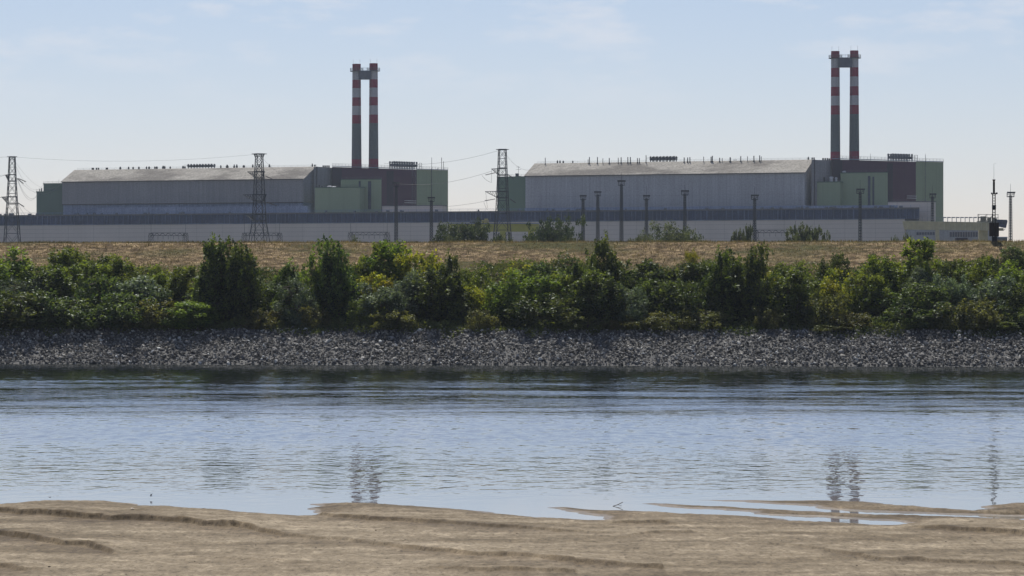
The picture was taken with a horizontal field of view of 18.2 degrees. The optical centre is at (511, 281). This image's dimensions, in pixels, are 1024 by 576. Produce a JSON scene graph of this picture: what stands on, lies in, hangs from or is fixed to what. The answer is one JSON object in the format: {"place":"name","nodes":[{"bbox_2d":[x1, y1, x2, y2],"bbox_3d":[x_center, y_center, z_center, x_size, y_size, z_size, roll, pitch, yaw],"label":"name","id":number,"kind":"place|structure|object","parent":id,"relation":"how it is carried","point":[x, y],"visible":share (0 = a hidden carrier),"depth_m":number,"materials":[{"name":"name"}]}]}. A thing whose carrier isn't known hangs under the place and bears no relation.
{"place":"outdoors","nodes":[
{"label":"outdoors","id":0,"kind":"place"},
{"bbox_2d":[0,364,1023,524],"bbox_3d":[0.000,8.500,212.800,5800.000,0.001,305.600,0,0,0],"label":"water","id":1,"kind":"structure","parent":0,"point":[524,440],"depth_m":175.60,"materials":[{"name":"liquid"}]},
{"bbox_2d":[0,500,1023,575],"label":"sandbank","id":2,"kind":"structure","parent":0,"point":[409,540],"depth_m":101.37,"materials":[{"name":"sand"}]},
{"bbox_2d":[0,242,1023,366],"bbox_3d":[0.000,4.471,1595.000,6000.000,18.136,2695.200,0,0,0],"label":"ground","id":3,"kind":"structure","parent":0,"point":[488,255],"depth_m":355.50,"materials":[{"name":"soil"}]},
{"bbox_2d":[2,156,25,241],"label":"pylon","id":4,"kind":"object","parent":3,"relation":"on","point":[15,193],"visible":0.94,"depth_m":1149.14,"materials":[{"name":"metal"}]},
{"bbox_2d":[0,246,42,291],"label":"tree","id":5,"kind":"object","parent":3,"relation":"on","point":[16,268],"visible":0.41,"depth_m":353.74,"materials":[{"name":"green plant"}]},
{"bbox_2d":[0,273,51,318],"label":"shrub","id":6,"kind":"object","parent":3,"relation":"on","point":[20,284],"visible":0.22,"depth_m":345.62,"materials":[{"name":"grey plant"}]},
{"bbox_2d":[0,292,56,328],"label":"shrub","id":7,"kind":"object","parent":3,"relation":"on","point":[18,321],"visible":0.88,"depth_m":337.54,"materials":[{"name":"green plant"}]},
{"bbox_2d":[5,286,91,327],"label":"shrub","id":8,"kind":"object","parent":3,"relation":"on","point":[48,308],"visible":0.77,"depth_m":337.88,"materials":[{"name":"green plant"}]},
{"bbox_2d":[36,188,62,214],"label":"annex","id":9,"kind":"object","parent":3,"relation":"on","point":[48,202],"visible":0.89,"depth_m":1507.52,"materials":[{"name":"metal"}]},
{"bbox_2d":[24,263,76,298],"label":"tree","id":10,"kind":"object","parent":3,"relation":"on","point":[57,276],"visible":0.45,"depth_m":346.37,"materials":[{"name":"green plant"}]},
{"bbox_2d":[46,246,89,293],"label":"tree","id":11,"kind":"object","parent":3,"relation":"on","point":[63,256],"visible":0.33,"depth_m":353.45,"materials":[{"name":"green plant"}]},
{"bbox_2d":[40,292,125,329],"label":"shrub","id":12,"kind":"object","parent":3,"relation":"on","point":[84,316],"visible":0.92,"depth_m":337.61,"materials":[{"name":"green plant"}]},
{"bbox_2d":[59,260,123,297],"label":"tree","id":13,"kind":"object","parent":3,"relation":"on","point":[103,269],"visible":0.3,"depth_m":349.76,"materials":[{"name":"green plant"}]},
{"bbox_2d":[73,270,127,312],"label":"shrub","id":14,"kind":"object","parent":3,"relation":"on","point":[93,294],"visible":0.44,"depth_m":343.01,"materials":[{"name":"green plant"}]},
{"bbox_2d":[88,253,151,282],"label":"tree","id":15,"kind":"object","parent":3,"relation":"on","point":[128,269],"visible":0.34,"depth_m":352.98,"materials":[{"name":"green plant"}]},
{"bbox_2d":[92,289,159,327],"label":"shrub","id":16,"kind":"object","parent":3,"relation":"on","point":[123,310],"visible":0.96,"depth_m":337.04,"materials":[{"name":"green plant"}]},
{"bbox_2d":[107,274,175,310],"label":"shrub","id":17,"kind":"object","parent":3,"relation":"on","point":[144,286],"visible":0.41,"depth_m":342.44,"materials":[{"name":"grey plant"}]},
{"bbox_2d":[118,297,190,328],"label":"shrub","id":18,"kind":"object","parent":3,"relation":"on","point":[148,314],"visible":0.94,"depth_m":336.51,"materials":[{"name":"green plant"}]},
{"bbox_2d":[158,265,198,308],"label":"tree","id":19,"kind":"object","parent":3,"relation":"on","point":[180,281],"visible":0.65,"depth_m":345.69,"materials":[{"name":"green plant"}]},
{"bbox_2d":[61,164,315,214],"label":"reactor hall","id":20,"kind":"structure","parent":3,"relation":"on","point":[92,190],"depth_m":1482.46,"materials":[{"name":"metal"}]},
{"bbox_2d":[157,301,224,328],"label":"shrub","id":21,"kind":"object","parent":3,"relation":"on","point":[186,320],"visible":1,"depth_m":336.09,"materials":[{"name":"green plant"}]},
{"bbox_2d":[188,231,236,321],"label":"tree","id":22,"kind":"object","parent":3,"relation":"on","point":[204,273],"visible":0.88,"depth_m":340.28,"materials":[{"name":"green plant"}]},
{"bbox_2d":[201,234,246,321],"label":"tree","id":23,"kind":"object","parent":3,"relation":"on","point":[220,248],"visible":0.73,"depth_m":340.50,"materials":[{"name":"green plant"}]},
{"bbox_2d":[183,278,265,318],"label":"shrub","id":24,"kind":"object","parent":3,"relation":"on","point":[216,296],"visible":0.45,"depth_m":340.22,"materials":[{"name":"green plant"}]},
{"bbox_2d":[216,238,271,323],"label":"tree","id":25,"kind":"object","parent":3,"relation":"on","point":[245,266],"visible":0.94,"depth_m":339.40,"materials":[{"name":"green plant"}]},
{"bbox_2d":[243,153,276,241],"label":"pylon","id":26,"kind":"object","parent":3,"relation":"on","point":[253,216],"visible":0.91,"depth_m":1129.28,"materials":[{"name":"metal"}]},
{"bbox_2d":[241,307,285,329],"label":"shrub","id":27,"kind":"object","parent":3,"relation":"on","point":[257,324],"visible":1,"depth_m":335.98,"materials":[{"name":"green plant"}]},
{"bbox_2d":[262,257,302,319],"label":"tree","id":28,"kind":"object","parent":3,"relation":"on","point":[286,270],"visible":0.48,"depth_m":341.33,"materials":[{"name":"green plant"}]},
{"bbox_2d":[270,276,322,325],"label":"shrub","id":29,"kind":"object","parent":3,"relation":"on","point":[298,301],"visible":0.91,"depth_m":337.31,"materials":[{"name":"green plant"}]},
{"bbox_2d":[297,305,332,328],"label":"shrub","id":30,"kind":"object","parent":3,"relation":"on","point":[317,314],"visible":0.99,"depth_m":335.62,"materials":[{"name":"green plant"}]},
{"bbox_2d":[297,251,341,318],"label":"tree","id":31,"kind":"object","parent":3,"relation":"on","point":[311,258],"visible":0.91,"depth_m":340.42,"materials":[{"name":"green plant"}]},
{"bbox_2d":[307,233,362,320],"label":"tree","id":32,"kind":"object","parent":3,"relation":"on","point":[341,269],"visible":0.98,"depth_m":339.30,"materials":[{"name":"green plant"}]},
{"bbox_2d":[314,185,364,211],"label":"annex","id":33,"kind":"object","parent":3,"relation":"on","point":[336,199],"visible":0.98,"depth_m":1444.29,"materials":[{"name":"metal"}]},
{"bbox_2d":[340,177,381,211],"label":"annex","id":34,"kind":"object","parent":3,"relation":"on","point":[372,195],"visible":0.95,"depth_m":1445.07,"materials":[{"name":"metal"}]},
{"bbox_2d":[345,298,387,327],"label":"shrub","id":35,"kind":"object","parent":3,"relation":"on","point":[352,313],"visible":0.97,"depth_m":335.84,"materials":[{"name":"green plant"}]},
{"bbox_2d":[346,242,390,294],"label":"tree","id":36,"kind":"object","parent":3,"relation":"on","point":[361,267],"visible":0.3,"depth_m":346.92,"materials":[{"name":"green plant"}]},
{"bbox_2d":[314,157,447,211],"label":"reactor block","id":37,"kind":"structure","parent":3,"relation":"on","point":[325,175],"depth_m":1503.39,"materials":[{"name":"metal"}]},
{"bbox_2d":[350,63,379,167],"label":"twin chimney","id":38,"kind":"object","parent":37,"relation":"on","point":[359,74],"visible":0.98,"depth_m":1498.15,"materials":[{"name":"red paint"}]},
{"bbox_2d":[357,281,418,321],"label":"shrub","id":39,"kind":"object","parent":3,"relation":"on","point":[392,300],"visible":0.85,"depth_m":336.22,"materials":[{"name":"green plant"}]},
{"bbox_2d":[364,238,418,289],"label":"tree","id":40,"kind":"object","parent":3,"relation":"on","point":[387,254],"visible":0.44,"depth_m":346.21,"materials":[{"name":"green plant"}]},
{"bbox_2d":[368,310,422,329],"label":"shrub","id":41,"kind":"object","parent":3,"relation":"on","point":[390,322],"visible":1,"depth_m":333.60,"materials":[{"name":"green plant"}]},
{"bbox_2d":[386,268,430,319],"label":"shrub","id":42,"kind":"object","parent":3,"relation":"on","point":[406,282],"visible":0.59,"depth_m":338.35,"materials":[{"name":"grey plant"}]},
{"bbox_2d":[382,203,446,211],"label":"building","id":43,"kind":"structure","parent":3,"relation":"on","point":[420,208],"depth_m":1436.58,"materials":[{"name":"metal"}]},
{"bbox_2d":[390,245,442,298],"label":"shrub","id":44,"kind":"object","parent":3,"relation":"on","point":[403,260],"visible":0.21,"depth_m":344.65,"materials":[{"name":"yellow plant"}]},
{"bbox_2d":[408,263,476,325],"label":"tree","id":45,"kind":"object","parent":3,"relation":"on","point":[439,298],"visible":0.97,"depth_m":336.41,"materials":[{"name":"green plant"}]},
{"bbox_2d":[428,247,469,321],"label":"tree","id":46,"kind":"object","parent":3,"relation":"on","point":[450,267],"visible":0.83,"depth_m":338.20,"materials":[{"name":"green plant"}]},
{"bbox_2d":[0,205,918,242],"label":"turbine hall","id":47,"kind":"structure","parent":3,"relation":"on","point":[708,223],"depth_m":1397.23,"materials":[{"name":"blue paint"}]},
{"bbox_2d":[432,216,513,241],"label":"tree","id":48,"kind":"object","parent":3,"relation":"on","point":[472,233],"visible":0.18,"depth_m":638.63,"materials":[{"name":"green plant"}]},
{"bbox_2d":[460,266,495,304],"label":"tree","id":49,"kind":"object","parent":3,"relation":"on","point":[476,281],"visible":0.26,"depth_m":344.63,"materials":[{"name":"green plant"}]},
{"bbox_2d":[464,285,496,320],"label":"shrub","id":50,"kind":"object","parent":3,"relation":"on","point":[478,296],"visible":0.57,"depth_m":338.45,"materials":[{"name":"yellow plant"}]},
{"bbox_2d":[463,307,500,328],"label":"shrub","id":51,"kind":"object","parent":3,"relation":"on","point":[482,319],"visible":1,"depth_m":333.42,"materials":[{"name":"green plant"}]},
{"bbox_2d":[448,218,538,241],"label":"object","id":52,"kind":"object","parent":3,"relation":"on","point":[515,227],"visible":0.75,"depth_m":1178.90,"materials":[{"name":"yellow paint"}]},
{"bbox_2d":[485,149,515,240],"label":"pylon","id":53,"kind":"object","parent":3,"relation":"on","point":[498,171],"visible":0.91,"depth_m":1139.23,"materials":[{"name":"metal"}]},
{"bbox_2d":[481,268,532,324],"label":"tree","id":54,"kind":"object","parent":3,"relation":"on","point":[505,289],"visible":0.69,"depth_m":336.87,"materials":[{"name":"green plant"}]},
{"bbox_2d":[497,166,524,210],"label":"annex","id":55,"kind":"object","parent":3,"relation":"on","point":[516,187],"visible":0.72,"depth_m":1433.08,"materials":[{"name":"metal"}]},
{"bbox_2d":[0,325,1023,365],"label":"riprap","id":56,"kind":"object","parent":3,"relation":"on","point":[463,352],"visible":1,"depth_m":328.71,"materials":[{"name":"stone"}]},
{"bbox_2d":[0,250,1023,339],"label":"undergrowth","id":57,"kind":"object","parent":3,"relation":"on","point":[432,324],"visible":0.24,"depth_m":335.09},
{"bbox_2d":[0,239,1023,289],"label":"dry grass","id":58,"kind":"structure","parent":3,"relation":"on","point":[450,242],"depth_m":363.59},
{"bbox_2d":[507,260,566,287],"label":"shrub","id":59,"kind":"object","parent":3,"relation":"on","point":[541,269],"visible":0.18,"depth_m":347.88,"materials":[{"name":"green plant"}]},
{"bbox_2d":[514,274,569,323],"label":"shrub","id":60,"kind":"object","parent":3,"relation":"on","point":[533,288],"visible":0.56,"depth_m":336.83,"materials":[{"name":"green plant"}]},
{"bbox_2d":[503,290,586,327],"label":"shrub","id":61,"kind":"object","parent":3,"relation":"on","point":[525,318],"visible":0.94,"depth_m":333.06,"materials":[{"name":"green plant"}]},
{"bbox_2d":[523,212,587,242],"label":"tree","id":62,"kind":"object","parent":3,"relation":"on","point":[556,235],"visible":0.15,"depth_m":638.96,"materials":[{"name":"green plant"}]},
{"bbox_2d":[564,248,599,309],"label":"tree","id":63,"kind":"object","parent":3,"relation":"on","point":[576,267],"visible":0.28,"depth_m":338.01,"materials":[{"name":"green plant"}]},
{"bbox_2d":[558,310,615,328],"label":"shrub","id":64,"kind":"object","parent":3,"relation":"on","point":[581,324],"visible":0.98,"depth_m":331.98,"materials":[{"name":"green plant"}]},
{"bbox_2d":[559,266,627,325],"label":"shrub","id":65,"kind":"object","parent":3,"relation":"on","point":[598,299],"visible":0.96,"depth_m":333.35,"materials":[{"name":"green plant"}]},
{"bbox_2d":[589,231,631,317],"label":"tree","id":66,"kind":"object","parent":3,"relation":"on","point":[616,273],"visible":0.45,"depth_m":337.35,"materials":[{"name":"green plant"}]},
{"bbox_2d":[608,282,651,323],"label":"shrub","id":67,"kind":"object","parent":3,"relation":"on","point":[638,305],"visible":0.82,"depth_m":333.76,"materials":[{"name":"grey plant"}]},
{"bbox_2d":[614,258,677,290],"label":"shrub","id":68,"kind":"object","parent":3,"relation":"on","point":[635,276],"visible":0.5,"depth_m":346.74,"materials":[{"name":"green plant"}]},
{"bbox_2d":[632,277,661,316],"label":"shrub","id":69,"kind":"object","parent":3,"relation":"on","point":[649,290],"visible":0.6,"depth_m":336.59,"materials":[{"name":"green plant"}]},
{"bbox_2d":[641,275,690,316],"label":"shrub","id":70,"kind":"object","parent":3,"relation":"on","point":[664,289],"visible":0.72,"depth_m":335.21,"materials":[{"name":"green plant"}]},
{"bbox_2d":[524,155,814,207],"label":"reactor hall","id":71,"kind":"structure","parent":3,"relation":"on","point":[703,182],"depth_m":1397.00,"materials":[{"name":"metal"}]},
{"bbox_2d":[643,310,700,329],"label":"shrub","id":72,"kind":"object","parent":3,"relation":"on","point":[658,314],"visible":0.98,"depth_m":331.59,"materials":[{"name":"green plant"}]},
{"bbox_2d":[636,258,710,293],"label":"shrub","id":73,"kind":"object","parent":3,"relation":"on","point":[680,273],"visible":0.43,"depth_m":346.58,"materials":[{"name":"green plant"}]},
{"bbox_2d":[648,219,705,241],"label":"bush","id":74,"kind":"object","parent":3,"relation":"on","point":[679,236],"visible":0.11,"depth_m":618.05,"materials":[{"name":"green plant"}]},
{"bbox_2d":[667,281,728,320],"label":"shrub","id":75,"kind":"object","parent":3,"relation":"on","point":[691,303],"visible":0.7,"depth_m":333.52,"materials":[{"name":"green plant"}]},
{"bbox_2d":[667,308,728,328],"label":"shrub","id":76,"kind":"object","parent":3,"relation":"on","point":[712,316],"visible":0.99,"depth_m":331.18,"materials":[{"name":"green plant"}]},
{"bbox_2d":[698,245,740,321],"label":"tree","id":77,"kind":"object","parent":3,"relation":"on","point":[716,276],"visible":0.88,"depth_m":334.91,"materials":[{"name":"green plant"}]},
{"bbox_2d":[719,246,748,320],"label":"tree","id":78,"kind":"object","parent":3,"relation":"on","point":[737,268],"visible":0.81,"depth_m":335.30,"materials":[{"name":"green plant"}]},
{"bbox_2d":[702,272,775,322],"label":"shrub","id":79,"kind":"object","parent":3,"relation":"on","point":[738,314],"visible":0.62,"depth_m":334.00,"materials":[{"name":"green plant"}]},
{"bbox_2d":[737,241,776,319],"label":"tree","id":80,"kind":"object","parent":3,"relation":"on","point":[755,270],"visible":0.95,"depth_m":334.36,"materials":[{"name":"green plant"}]},
{"bbox_2d":[751,305,781,328],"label":"shrub","id":81,"kind":"object","parent":3,"relation":"on","point":[772,321],"visible":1,"depth_m":330.47,"materials":[{"name":"green plant"}]},
{"bbox_2d":[760,265,818,325],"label":"tree","id":82,"kind":"object","parent":3,"relation":"on","point":[788,294],"visible":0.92,"depth_m":332.43,"materials":[{"name":"green plant"}]},
{"bbox_2d":[763,260,818,294],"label":"tree","id":83,"kind":"object","parent":3,"relation":"on","point":[780,272],"visible":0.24,"depth_m":342.77,"materials":[{"name":"green plant"}]},
{"bbox_2d":[807,268,843,306],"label":"shrub","id":84,"kind":"object","parent":3,"relation":"on","point":[814,285],"visible":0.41,"depth_m":340.78,"materials":[{"name":"green plant"}]},
{"bbox_2d":[801,290,851,327],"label":"shrub","id":85,"kind":"object","parent":3,"relation":"on","point":[823,310],"visible":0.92,"depth_m":330.70,"materials":[{"name":"green plant"}]},
{"bbox_2d":[817,177,842,205],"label":"annex","id":86,"kind":"object","parent":3,"relation":"on","point":[830,193],"visible":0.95,"depth_m":1374.72,"materials":[{"name":"metal"}]},
{"bbox_2d":[816,250,851,285],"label":"shrub","id":87,"kind":"object","parent":3,"relation":"on","point":[839,261],"visible":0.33,"depth_m":347.92,"materials":[{"name":"green plant"}]},
{"bbox_2d":[819,267,866,314],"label":"shrub","id":88,"kind":"object","parent":3,"relation":"on","point":[827,287],"visible":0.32,"depth_m":338.51,"materials":[{"name":"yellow plant"}]},
{"bbox_2d":[826,311,875,329],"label":"shrub","id":89,"kind":"object","parent":3,"relation":"on","point":[848,322],"visible":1,"depth_m":329.48,"materials":[{"name":"green plant"}]},
{"bbox_2d":[840,170,887,205],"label":"annex","id":90,"kind":"object","parent":3,"relation":"on","point":[874,185],"visible":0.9,"depth_m":1372.97,"materials":[{"name":"metal"}]},
{"bbox_2d":[842,271,891,316],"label":"shrub","id":91,"kind":"object","parent":3,"relation":"on","point":[869,281],"visible":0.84,"depth_m":334.57,"materials":[{"name":"green plant"}]},
{"bbox_2d":[848,286,904,321],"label":"shrub","id":92,"kind":"object","parent":3,"relation":"on","point":[890,304],"visible":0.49,"depth_m":334.04,"materials":[{"name":"green plant"}]},
{"bbox_2d":[812,153,943,220],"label":"reactor block","id":93,"kind":"structure","parent":3,"relation":"on","point":[912,181],"depth_m":1403.01,"materials":[{"name":"metal"}]},
{"bbox_2d":[829,50,859,159],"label":"twin chimney","id":94,"kind":"object","parent":93,"relation":"on","point":[850,61],"visible":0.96,"depth_m":1398.25,"materials":[{"name":"red paint"}]},
{"bbox_2d":[852,253,907,305],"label":"tree","id":95,"kind":"object","parent":3,"relation":"on","point":[872,265],"visible":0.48,"depth_m":338.21,"materials":[{"name":"green plant"}]},
{"bbox_2d":[887,199,935,234],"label":"building","id":96,"kind":"structure","parent":3,"relation":"on","point":[925,209],"depth_m":1353.77,"materials":[{"name":"metal"}]},
{"bbox_2d":[879,299,956,328],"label":"shrub","id":97,"kind":"object","parent":3,"relation":"on","point":[918,320],"visible":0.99,"depth_m":329.11,"materials":[{"name":"green plant"}]},
{"bbox_2d":[899,265,936,308],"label":"shrub","id":98,"kind":"object","parent":3,"relation":"on","point":[917,275],"visible":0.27,"depth_m":336.39,"materials":[{"name":"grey plant"}]},
{"bbox_2d":[895,237,943,286],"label":"tree","id":99,"kind":"object","parent":3,"relation":"on","point":[925,251],"visible":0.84,"depth_m":340.03,"materials":[{"name":"green plant"}]},
{"bbox_2d":[888,281,951,322],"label":"shrub","id":100,"kind":"object","parent":3,"relation":"on","point":[908,294],"visible":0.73,"depth_m":331.87,"materials":[{"name":"green plant"}]},
{"bbox_2d":[927,272,973,316],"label":"shrub","id":101,"kind":"object","parent":3,"relation":"on","point":[955,293],"visible":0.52,"depth_m":333.47,"materials":[{"name":"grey plant"}]},
{"bbox_2d":[906,230,997,240],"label":"building","id":102,"kind":"structure","parent":3,"relation":"on","point":[954,235],"depth_m":1148.22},
{"bbox_2d":[902,214,1006,240],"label":"gantry crane","id":103,"kind":"object","parent":3,"relation":"on","point":[981,226],"visible":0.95,"depth_m":1113.00,"materials":[{"name":"beige paint"}]},
{"bbox_2d":[932,297,998,329],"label":"shrub","id":104,"kind":"object","parent":3,"relation":"on","point":[960,314],"visible":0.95,"depth_m":328.06,"materials":[{"name":"green plant"}]},
{"bbox_2d":[942,256,998,302],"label":"tree","id":105,"kind":"object","parent":3,"relation":"on","point":[970,272],"visible":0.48,"depth_m":342.59,"materials":[{"name":"green plant"}]},
{"bbox_2d":[957,273,1019,319],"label":"shrub","id":106,"kind":"object","parent":3,"relation":"on","point":[997,290],"visible":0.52,"depth_m":332.05,"materials":[{"name":"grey plant"}]},
{"bbox_2d":[994,259,1023,302],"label":"tree","id":107,"kind":"object","parent":3,"relation":"on","point":[1018,276],"visible":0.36,"depth_m":341.68,"materials":[{"name":"green plant"}]},
{"bbox_2d":[994,304,1023,327],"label":"shrub","id":108,"kind":"object","parent":3,"relation":"on","point":[1017,318],"visible":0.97,"depth_m":328.26,"materials":[{"name":"green plant"}]},
{"bbox_2d":[0,0,1023,241],"label":"sky","id":109,"kind":"structure","parent":0,"point":[101,84],"materials":[{"name":"blue"}]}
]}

